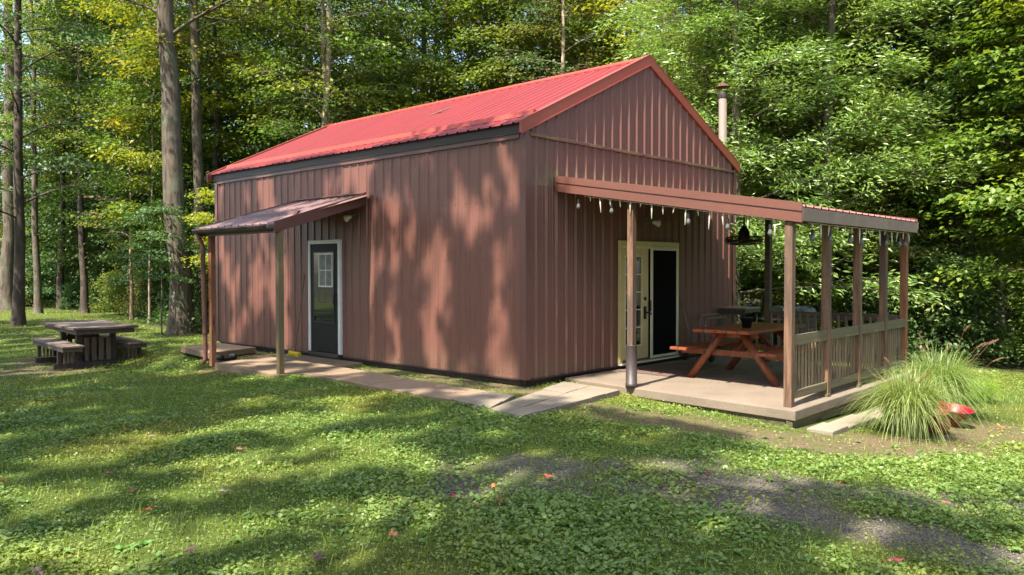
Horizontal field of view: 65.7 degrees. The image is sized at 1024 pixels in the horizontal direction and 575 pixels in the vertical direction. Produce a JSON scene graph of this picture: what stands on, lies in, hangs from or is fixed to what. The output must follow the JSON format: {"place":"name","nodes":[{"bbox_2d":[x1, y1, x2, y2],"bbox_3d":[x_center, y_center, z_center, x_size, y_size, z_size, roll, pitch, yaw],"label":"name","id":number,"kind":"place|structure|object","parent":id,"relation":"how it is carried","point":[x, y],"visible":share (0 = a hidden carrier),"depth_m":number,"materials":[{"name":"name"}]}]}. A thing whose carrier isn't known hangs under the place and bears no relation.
{"place":"outdoors","nodes":[
{"label":"outdoors","id":0,"kind":"place"},
{"bbox_2d":[0,0,890,266],"label":"sky","id":1,"kind":"structure","parent":0,"point":[176,0],"materials":[{"name":"white"}]},
{"bbox_2d":[0,275,1023,574],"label":"ground","id":2,"kind":"structure","parent":0,"point":[794,439],"depth_m":6.42,"materials":[{"name":"green plant"}]},
{"bbox_2d":[0,1,94,222],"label":"tree","id":3,"kind":"object","parent":2,"relation":"on","point":[1,66],"visible":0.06,"depth_m":41.48,"materials":[{"name":"green plant"}]},
{"bbox_2d":[0,0,111,313],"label":"tree","id":4,"kind":"object","parent":2,"relation":"on","point":[38,305],"visible":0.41,"depth_m":35.07,"materials":[{"name":"green plant"}]},
{"bbox_2d":[0,2,113,309],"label":"tree","id":5,"kind":"object","parent":2,"relation":"on","point":[60,278],"visible":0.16,"depth_m":38.10,"materials":[{"name":"green plant"}]},
{"bbox_2d":[24,177,91,304],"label":"sapling","id":6,"kind":"object","parent":2,"relation":"on","point":[28,274],"visible":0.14,"depth_m":40.12,"materials":[{"name":"green plant"}]},
{"bbox_2d":[0,0,116,310],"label":"tree","id":7,"kind":"object","parent":2,"relation":"on","point":[6,268],"visible":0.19,"depth_m":37.77,"materials":[{"name":"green plant"}]},
{"bbox_2d":[26,196,100,305],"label":"tree","id":8,"kind":"object","parent":2,"relation":"on","point":[50,270],"visible":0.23,"depth_m":38.88,"materials":[{"name":"green plant"}]},
{"bbox_2d":[0,0,136,313],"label":"tree","id":9,"kind":"object","parent":2,"relation":"on","point":[84,300],"visible":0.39,"depth_m":35.04,"materials":[{"name":"green plant"}]},
{"bbox_2d":[0,0,144,309],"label":"tree","id":10,"kind":"object","parent":2,"relation":"on","point":[65,256],"visible":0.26,"depth_m":36.36,"materials":[{"name":"green plant"}]},
{"bbox_2d":[24,99,120,278],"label":"tree","id":11,"kind":"object","parent":2,"relation":"on","point":[48,174],"visible":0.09,"depth_m":39.97,"materials":[{"name":"green plant"}]},
{"bbox_2d":[0,0,146,325],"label":"tree","id":12,"kind":"object","parent":2,"relation":"on","point":[18,315],"visible":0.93,"depth_m":27.92,"materials":[{"name":"green plant"}]},
{"bbox_2d":[56,280,93,309],"bbox_3d":[-21.133,0.421,38.259,2.007,1.606,1.815,0,1,17],"label":"shrub","id":13,"kind":"object","parent":2,"relation":"on","point":[71,288],"visible":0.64,"depth_m":37.94,"materials":[{"name":"green plant"}]},
{"bbox_2d":[31,319,148,369],"bbox_3d":[-8.964,1.181,16.771,1.700,0.837,2.640,-1,2,-43],"label":"picnic table","id":14,"kind":"object","parent":2,"relation":"on","point":[89,339],"visible":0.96,"depth_m":16.28,"materials":[{"name":"grey wood"}]},
{"bbox_2d":[43,1,144,308],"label":"tree","id":15,"kind":"object","parent":2,"relation":"on","point":[74,17],"visible":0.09,"depth_m":37.86,"materials":[{"name":"green plant"}]},
{"bbox_2d":[68,187,144,307],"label":"sapling","id":16,"kind":"object","parent":2,"relation":"on","point":[95,270],"visible":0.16,"depth_m":36.40,"materials":[{"name":"green plant"}]},
{"bbox_2d":[54,69,163,312],"bbox_3d":[-17.343,-4.228,35.406,5.195,11.252,5.551,0,1,3],"label":"tree","id":17,"kind":"object","parent":2,"relation":"on","point":[100,216],"visible":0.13,"depth_m":34.24,"materials":[{"name":"green plant"}]},
{"bbox_2d":[67,70,159,319],"bbox_3d":[-14.770,-3.410,30.583,4.576,9.843,5.232,0,1,18],"label":"tree","id":18,"kind":"object","parent":2,"relation":"on","point":[131,316],"visible":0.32,"depth_m":30.69,"materials":[{"name":"green plant"}]},
{"bbox_2d":[88,267,144,314],"bbox_3d":[-16.821,0.239,34.043,2.579,2.282,2.852,-1,2,-24],"label":"shrub","id":19,"kind":"object","parent":2,"relation":"on","point":[110,300],"visible":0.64,"depth_m":33.65,"materials":[{"name":"green plant"}]},
{"bbox_2d":[85,156,190,303],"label":"tree","id":20,"kind":"object","parent":2,"relation":"on","point":[122,282],"visible":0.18,"depth_m":32.66,"materials":[{"name":"green plant"}]},
{"bbox_2d":[67,78,210,278],"bbox_3d":[-15.636,-3.848,35.103,5.872,10.432,6.019,0,1,22],"label":"tree","id":21,"kind":"object","parent":2,"relation":"on","point":[103,226],"visible":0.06,"depth_m":33.94,"materials":[{"name":"green plant"}]},
{"bbox_2d":[115,263,169,317],"bbox_3d":[-14.794,0.179,32.664,3.120,2.496,2.820,-1,2,-40],"label":"shrub","id":22,"kind":"object","parent":2,"relation":"on","point":[138,285],"visible":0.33,"depth_m":32.16,"materials":[{"name":"green plant"}]},
{"bbox_2d":[77,10,211,227],"bbox_3d":[-15.816,-5.494,35.206,6.420,13.905,6.860,-1,2,-26],"label":"tree","id":23,"kind":"object","parent":2,"relation":"on","point":[117,70],"visible":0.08,"depth_m":33.79,"materials":[{"name":"green plant"}]},
{"bbox_2d":[71,29,223,323],"bbox_3d":[-12.886,-3.785,28.196,4.928,10.672,5.265,-1,2,-28],"label":"tree","id":24,"kind":"object","parent":2,"relation":"on","point":[144,161],"visible":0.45,"depth_m":27.52,"materials":[{"name":"green plant"}]},
{"bbox_2d":[63,0,232,305],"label":"tree","id":25,"kind":"object","parent":2,"relation":"on","point":[106,102],"visible":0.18,"depth_m":32.34,"materials":[{"name":"green plant"}]},
{"bbox_2d":[109,198,207,335],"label":"tree","id":26,"kind":"object","parent":2,"relation":"on","point":[160,234],"visible":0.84,"depth_m":22.86,"materials":[{"name":"green plant"}]},
{"bbox_2d":[70,0,270,224],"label":"tree","id":27,"kind":"object","parent":2,"relation":"on","point":[127,127],"visible":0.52,"depth_m":27.83,"materials":[{"name":"green plant"}]},
{"bbox_2d":[80,10,262,279],"bbox_3d":[-12.957,-4.649,31.676,7.081,12.272,6.908,0,1,17],"label":"tree","id":28,"kind":"object","parent":2,"relation":"on","point":[157,93],"visible":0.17,"depth_m":30.80,"materials":[{"name":"green plant"}]},
{"bbox_2d":[155,249,208,334],"bbox_3d":[-9.026,0.099,24.957,3.533,3.126,3.908,1,2,24],"label":"shrub","id":29,"kind":"object","parent":2,"relation":"on","point":[197,285],"visible":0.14,"depth_m":24.24,"materials":[{"name":"green plant"}]},
{"bbox_2d":[105,0,262,252],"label":"tree","id":30,"kind":"object","parent":2,"relation":"on","point":[155,23],"visible":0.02,"depth_m":32.27,"materials":[{"name":"green plant"}]},
{"bbox_2d":[61,0,311,334],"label":"tree","id":31,"kind":"object","parent":2,"relation":"on","point":[172,177],"visible":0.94,"depth_m":23.71,"materials":[{"name":"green plant"}]},
{"bbox_2d":[67,0,311,311],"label":"tree","id":32,"kind":"object","parent":2,"relation":"on","point":[197,147],"visible":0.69,"depth_m":26.38,"materials":[{"name":"green plant"}]},
{"bbox_2d":[175,187,214,273],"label":"tree","id":33,"kind":"object","parent":2,"relation":"on","point":[202,217],"visible":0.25,"depth_m":22.65,"materials":[{"name":"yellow plant"}]},
{"bbox_2d":[115,0,320,263],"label":"tree","id":34,"kind":"object","parent":2,"relation":"on","point":[216,128],"visible":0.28,"depth_m":28.35,"materials":[{"name":"green plant"}]},
{"bbox_2d":[181,343,255,358],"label":"step slab","id":35,"kind":"structure","parent":2,"relation":"on","point":[225,350],"depth_m":15.43,"materials":[{"name":"concrete"}]},
{"bbox_2d":[182,0,320,160],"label":"tree","id":36,"kind":"object","parent":2,"relation":"on","point":[224,129],"visible":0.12,"depth_m":34.00,"materials":[{"name":"green plant"}]},
{"bbox_2d":[215,354,362,378],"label":"porch floor","id":37,"kind":"structure","parent":2,"relation":"on","point":[267,365],"depth_m":13.45,"materials":[{"name":"concrete"}]},
{"bbox_2d":[208,0,378,163],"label":"tree","id":38,"kind":"object","parent":2,"relation":"on","point":[317,66],"visible":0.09,"depth_m":31.64,"materials":[{"name":"green plant"}]},
{"bbox_2d":[181,0,411,213],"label":"tree","id":39,"kind":"object","parent":2,"relation":"on","point":[259,95],"visible":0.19,"depth_m":28.99,"materials":[{"name":"green plant"}]},
{"bbox_2d":[212,0,388,150],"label":"tree","id":40,"kind":"object","parent":2,"relation":"on","point":[309,57],"visible":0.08,"depth_m":34.03,"materials":[{"name":"green plant"}]},
{"bbox_2d":[208,0,423,138],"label":"tree","id":41,"kind":"object","parent":2,"relation":"on","point":[322,32],"visible":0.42,"depth_m":26.37,"materials":[{"name":"green plant"}]},
{"bbox_2d":[207,0,442,187],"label":"tree","id":42,"kind":"object","parent":2,"relation":"on","point":[325,105],"visible":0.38,"depth_m":25.69,"materials":[{"name":"green plant"}]},
{"bbox_2d":[300,367,406,387],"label":"path","id":43,"kind":"structure","parent":2,"relation":"on","point":[364,379],"depth_m":11.99,"materials":[{"name":"concrete"}]},
{"bbox_2d":[318,25,433,121],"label":"tree","id":44,"kind":"object","parent":2,"relation":"on","point":[396,84],"visible":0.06,"depth_m":35.33,"materials":[{"name":"green plant"}]},
{"bbox_2d":[286,0,470,137],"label":"tree","id":45,"kind":"object","parent":2,"relation":"on","point":[380,80],"visible":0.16,"depth_m":29.62,"materials":[{"name":"green plant"}]},
{"bbox_2d":[316,0,507,114],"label":"tree","id":46,"kind":"object","parent":2,"relation":"on","point":[412,45],"visible":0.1,"depth_m":32.34,"materials":[{"name":"green plant"}]},
{"bbox_2d":[368,379,487,401],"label":"path","id":47,"kind":"structure","parent":2,"relation":"on","point":[431,390],"depth_m":10.72,"materials":[{"name":"concrete"}]},
{"bbox_2d":[388,55,467,111],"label":"tree","id":48,"kind":"object","parent":2,"relation":"on","point":[431,99],"visible":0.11,"depth_m":27.95,"materials":[{"name":"green plant"}]},
{"bbox_2d":[336,0,551,122],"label":"tree","id":49,"kind":"object","parent":2,"relation":"on","point":[446,53],"visible":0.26,"depth_m":28.88,"materials":[{"name":"green plant"}]},
{"bbox_2d":[386,4,556,111],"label":"tree","id":50,"kind":"object","parent":2,"relation":"on","point":[471,35],"visible":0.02,"depth_m":31.90,"materials":[{"name":"green plant"}]},
{"bbox_2d":[206,54,740,386],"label":"metal building","id":51,"kind":"structure","parent":2,"relation":"on","point":[470,243],"depth_m":13.06,"materials":[{"name":"brown metal"}]},
{"bbox_2d":[192,192,369,374],"bbox_3d":[-3.904,-0.134,13.565,2.502,3.005,2.050,1,2,43],"label":"door canopy","id":52,"kind":"object","parent":51,"relation":"attached to","point":[280,220],"visible":1,"depth_m":13.24,"materials":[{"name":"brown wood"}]},
{"bbox_2d":[308,239,342,357],"bbox_3d":[-3.421,0.196,14.451,1.020,2.120,0.117,1,2,43],"label":"side door","id":53,"kind":"structure","parent":51,"relation":"in","point":[325,310],"depth_m":14.41,"materials":[{"name":"black metal"}]},
{"bbox_2d":[617,239,679,365],"bbox_3d":[2.357,0.227,13.394,0.116,2.035,1.820,1,2,43],"label":"patio door","id":54,"kind":"structure","parent":51,"relation":"in","point":[657,262],"depth_m":13.41,"materials":[{"name":"black glass"}]},
{"bbox_2d":[715,82,729,146],"bbox_3d":[4.396,-1.390,16.578,0.310,5.810,0.310,1,2,43],"label":"chimney pipe","id":55,"kind":"object","parent":51,"relation":"attached to","point":[722,96],"visible":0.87,"depth_m":16.46,"materials":[{"name":"metal"}]},
{"bbox_2d":[392,0,565,108],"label":"tree","id":56,"kind":"object","parent":2,"relation":"on","point":[459,6],"visible":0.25,"depth_m":27.95,"materials":[{"name":"green plant"}]},
{"bbox_2d":[2,335,1019,461],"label":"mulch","id":57,"kind":"object","parent":2,"relation":"on","point":[638,413],"visible":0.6,"depth_m":9.14,"materials":[{"name":"brown wood"}]},
{"bbox_2d":[25,295,1023,366],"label":"undergrowth","id":58,"kind":"object","parent":2,"relation":"on","point":[53,301],"visible":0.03,"depth_m":20.33,"materials":[{"name":"green plant"}]},
{"bbox_2d":[453,382,619,419],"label":"path","id":59,"kind":"structure","parent":2,"relation":"on","point":[562,395],"depth_m":9.97,"materials":[{"name":"concrete"}]},
{"bbox_2d":[457,0,635,94],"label":"tree","id":60,"kind":"object","parent":2,"relation":"on","point":[522,38],"visible":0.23,"depth_m":26.79,"materials":[{"name":"green plant"}]},
{"bbox_2d":[470,0,650,81],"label":"tree","id":61,"kind":"object","parent":2,"relation":"on","point":[519,8],"visible":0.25,"depth_m":25.17,"materials":[{"name":"green plant"}]},
{"bbox_2d":[565,0,680,89],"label":"tree","id":62,"kind":"object","parent":2,"relation":"on","point":[600,44],"visible":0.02,"depth_m":27.22,"materials":[{"name":"green plant"}]},
{"bbox_2d":[574,0,797,195],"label":"tree","id":63,"kind":"object","parent":2,"relation":"on","point":[607,3],"visible":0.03,"depth_m":22.43,"materials":[{"name":"green plant"}]},
{"bbox_2d":[388,452,1023,573],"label":"gravel","id":64,"kind":"structure","parent":2,"relation":"on","point":[823,514],"depth_m":6.07,"materials":[{"name":"grey gravel"}]},
{"bbox_2d":[646,398,785,426],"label":"timber beam","id":65,"kind":"structure","parent":2,"relation":"on","point":[778,422],"depth_m":9.54,"materials":[{"name":"brown wood"}]},
{"bbox_2d":[603,0,852,301],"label":"tree","id":66,"kind":"object","parent":2,"relation":"on","point":[710,67],"visible":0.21,"depth_m":19.61,"materials":[{"name":"green plant"}]},
{"bbox_2d":[565,356,910,420],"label":"patio","id":67,"kind":"structure","parent":2,"relation":"on","point":[724,389],"depth_m":10.79,"materials":[{"name":"concrete"}]},
{"bbox_2d":[619,361,720,376],"bbox_3d":[2.715,1.310,12.904,1.002,0.012,1.991,1,2,43],"label":"rug","id":68,"kind":"object","parent":67,"relation":"on","point":[672,370],"visible":0.79,"depth_m":12.66,"materials":[{"name":"grey fabric"}]},
{"bbox_2d":[555,176,918,407],"bbox_3d":[3.462,-0.154,11.942,3.686,2.985,4.358,1,2,43],"label":"patio cover","id":69,"kind":"object","parent":67,"relation":"on","point":[792,214],"visible":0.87,"depth_m":10.64,"materials":[{"name":"wood"}]},
{"bbox_2d":[586,196,781,233],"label":"icicle lights","id":70,"kind":"object","parent":69,"relation":"hanging from","point":[686,211],"visible":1,"depth_m":10.15,"materials":[{"name":"plastic"}]},
{"bbox_2d":[725,215,762,244],"bbox_3d":[3.581,-0.902,12.229,0.570,0.494,0.570,1,2,43],"label":"bird feeder","id":71,"kind":"object","parent":69,"relation":"hanging from","point":[743,237],"visible":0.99,"depth_m":12.16,"materials":[{"name":"black metal"}]},
{"bbox_2d":[770,310,898,363],"bbox_3d":[5.297,0.818,13.138,2.130,0.800,0.075,1,2,43],"label":"railing section","id":72,"kind":"object","parent":69,"relation":"attached to","point":[838,317],"visible":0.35,"depth_m":13.27,"materials":[{"name":"brown wood"}]},
{"bbox_2d":[887,318,904,370],"bbox_3d":[5.798,0.867,12.024,0.058,0.755,0.852,1,2,43],"label":"railing section","id":73,"kind":"object","parent":69,"relation":"attached to","point":[894,338],"visible":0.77,"depth_m":12.06,"materials":[{"name":"brown wood"}]},
{"bbox_2d":[718,306,759,357],"bbox_3d":[4.344,0.973,15.165,0.560,1.195,0.630,1,2,43],"label":"shelf table","id":74,"kind":"object","parent":67,"relation":"on","point":[736,310],"visible":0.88,"depth_m":14.98,"materials":[{"name":"grey wood"}]},
{"bbox_2d":[670,322,820,386],"bbox_3d":[3.575,0.977,11.831,1.750,0.791,1.900,1,2,43],"label":"picnic table","id":75,"kind":"object","parent":67,"relation":"on","point":[745,343],"visible":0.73,"depth_m":11.57,"materials":[{"name":"wood"}]},
{"bbox_2d":[755,306,820,361],"bbox_3d":[6.012,0.999,16.924,1.550,1.220,0.634,0,1,-12],"label":"barbecue grill","id":76,"kind":"object","parent":67,"relation":"on","point":[802,309],"visible":0.18,"depth_m":16.75,"materials":[{"name":"black metal"}]},
{"bbox_2d":[794,330,830,398],"bbox_3d":[3.659,0.970,9.710,0.100,0.845,1.047,1,2,43],"label":"railing section","id":77,"kind":"object","parent":67,"relation":"on","point":[808,338],"visible":0.84,"depth_m":9.73,"materials":[{"name":"brown wood"}]},
{"bbox_2d":[831,325,861,387],"bbox_3d":[4.407,0.950,10.515,0.100,0.845,1.047,1,2,43],"label":"railing section","id":78,"kind":"object","parent":67,"relation":"on","point":[847,333],"visible":0.93,"depth_m":10.54,"materials":[{"name":"brown wood"}]},
{"bbox_2d":[861,321,885,379],"bbox_3d":[5.139,0.930,11.303,0.100,0.845,0.997,1,2,43],"label":"railing section","id":79,"kind":"object","parent":67,"relation":"on","point":[877,328],"visible":0.81,"depth_m":11.33,"materials":[{"name":"brown wood"}]},
{"bbox_2d":[740,173,819,321],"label":"sapling","id":80,"kind":"object","parent":2,"relation":"on","point":[761,193],"visible":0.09,"depth_m":20.82,"materials":[{"name":"green plant"}]},
{"bbox_2d":[594,0,970,349],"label":"tree","id":81,"kind":"object","parent":2,"relation":"on","point":[736,121],"visible":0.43,"depth_m":17.49,"materials":[{"name":"green plant"}]},
{"bbox_2d":[751,263,852,352],"bbox_3d":[7.222,0.605,19.576,2.802,2.479,3.099,-1,2,-37],"label":"shrub","id":82,"kind":"object","parent":2,"relation":"on","point":[803,276],"visible":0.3,"depth_m":19.36,"materials":[{"name":"green plant"}]},
{"bbox_2d":[672,0,934,305],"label":"tree","id":83,"kind":"object","parent":2,"relation":"on","point":[824,27],"visible":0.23,"depth_m":19.73,"materials":[{"name":"green plant"}]},
{"bbox_2d":[752,169,872,328],"bbox_3d":[8.244,-0.717,22.026,3.376,5.112,3.313,0,1,-5],"label":"sapling","id":84,"kind":"object","parent":2,"relation":"on","point":[838,265],"visible":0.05,"depth_m":21.47,"materials":[{"name":"green plant"}]},
{"bbox_2d":[688,0,944,304],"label":"tree","id":85,"kind":"object","parent":2,"relation":"on","point":[788,22],"visible":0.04,"depth_m":22.52,"materials":[{"name":"green plant"}]},
{"bbox_2d":[807,422,847,435],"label":"edging block","id":86,"kind":"structure","parent":2,"relation":"on","point":[831,429],"depth_m":8.96,"materials":[{"name":"concrete"}]},
{"bbox_2d":[786,390,883,427],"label":"timber beam","id":87,"kind":"structure","parent":2,"relation":"on","point":[826,414],"depth_m":9.88,"materials":[{"name":"brown wood"}]},
{"bbox_2d":[696,0,1009,355],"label":"tree","id":88,"kind":"object","parent":2,"relation":"on","point":[903,7],"visible":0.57,"depth_m":17.67,"materials":[{"name":"green plant"}]},
{"bbox_2d":[820,278,934,358],"bbox_3d":[8.755,0.793,18.872,2.547,2.254,2.817,1,2,34],"label":"shrub","id":89,"kind":"object","parent":2,"relation":"on","point":[867,300],"visible":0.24,"depth_m":18.55,"materials":[{"name":"green plant"}]},
{"bbox_2d":[748,0,1010,338],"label":"tree","id":90,"kind":"object","parent":2,"relation":"on","point":[803,17],"visible":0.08,"depth_m":23.02,"materials":[{"name":"green plant"}]},
{"bbox_2d":[809,0,987,314],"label":"tree","id":91,"kind":"object","parent":2,"relation":"on","point":[903,83],"visible":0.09,"depth_m":20.89,"materials":[{"name":"green plant"}]},
{"bbox_2d":[774,0,1023,345],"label":"tree","id":92,"kind":"object","parent":2,"relation":"on","point":[969,254],"visible":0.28,"depth_m":19.67,"materials":[{"name":"green plant"}]},
{"bbox_2d":[819,130,978,338],"bbox_3d":[9.769,-1.040,20.023,3.941,5.967,3.867,0,1,20],"label":"sapling","id":93,"kind":"object","parent":2,"relation":"on","point":[923,234],"visible":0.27,"depth_m":19.45,"materials":[{"name":"green plant"}]},
{"bbox_2d":[839,356,983,448],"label":"fountain grass","id":94,"kind":"object","parent":2,"relation":"on","point":[908,407],"depth_m":8.91,"materials":[{"name":"green plant"}]},
{"bbox_2d":[802,0,1023,356],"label":"tree","id":95,"kind":"object","parent":2,"relation":"on","point":[968,93],"visible":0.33,"depth_m":19.32,"materials":[{"name":"green plant"}]},
{"bbox_2d":[851,0,1023,342],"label":"tree","id":96,"kind":"object","parent":2,"relation":"on","point":[923,21],"visible":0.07,"depth_m":21.98,"materials":[{"name":"green plant"}]},
{"bbox_2d":[864,325,1017,428],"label":"fountain grass","id":97,"kind":"object","parent":2,"relation":"on","point":[950,370],"depth_m":10.51,"materials":[{"name":"green plant"}]},
{"bbox_2d":[874,247,1023,366],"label":"shrub","id":98,"kind":"object","parent":2,"relation":"on","point":[952,321],"visible":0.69,"depth_m":17.76,"materials":[{"name":"green plant"}]},
{"bbox_2d":[886,0,1023,352],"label":"tree","id":99,"kind":"object","parent":2,"relation":"on","point":[955,85],"visible":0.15,"depth_m":20.25,"materials":[{"name":"green plant"}]},
{"bbox_2d":[888,0,1023,296],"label":"tree","id":100,"kind":"object","parent":2,"relation":"on","point":[968,204],"visible":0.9,"depth_m":16.99,"materials":[{"name":"green plant"}]},
{"bbox_2d":[938,401,974,426],"bbox_3d":[5.489,1.655,9.908,0.470,0.340,0.470,13,13,41],"label":"bowl planter","id":101,"kind":"object","parent":2,"relation":"on","point":[968,413],"visible":0.38,"depth_m":9.82,"materials":[{"name":"red ceramic"}]},
{"bbox_2d":[890,0,1023,357],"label":"tree","id":102,"kind":"object","parent":2,"relation":"on","point":[925,196],"visible":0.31,"depth_m":18.95,"materials":[{"name":"green plant"}]},
{"bbox_2d":[912,0,1023,283],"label":"tree","id":103,"kind":"object","parent":2,"relation":"on","point":[1003,165],"visible":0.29,"depth_m":18.61,"materials":[{"name":"green plant"}]},
{"bbox_2d":[966,375,1016,402],"bbox_3d":[7.253,1.560,12.407,1.266,0.441,1.246,1,2,43],"label":"lily clump","id":104,"kind":"object","parent":2,"relation":"on","point":[985,392],"visible":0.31,"depth_m":12.23,"materials":[{"name":"green plant"}]},
{"bbox_2d":[980,280,1023,347],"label":"shrub","id":105,"kind":"object","parent":2,"relation":"on","point":[1017,323],"visible":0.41,"depth_m":20.68,"materials":[{"name":"green plant"}]},
{"bbox_2d":[989,271,1023,368],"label":"shrub","id":106,"kind":"object","parent":2,"relation":"on","point":[1020,321],"visible":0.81,"depth_m":17.33,"materials":[{"name":"green plant"}]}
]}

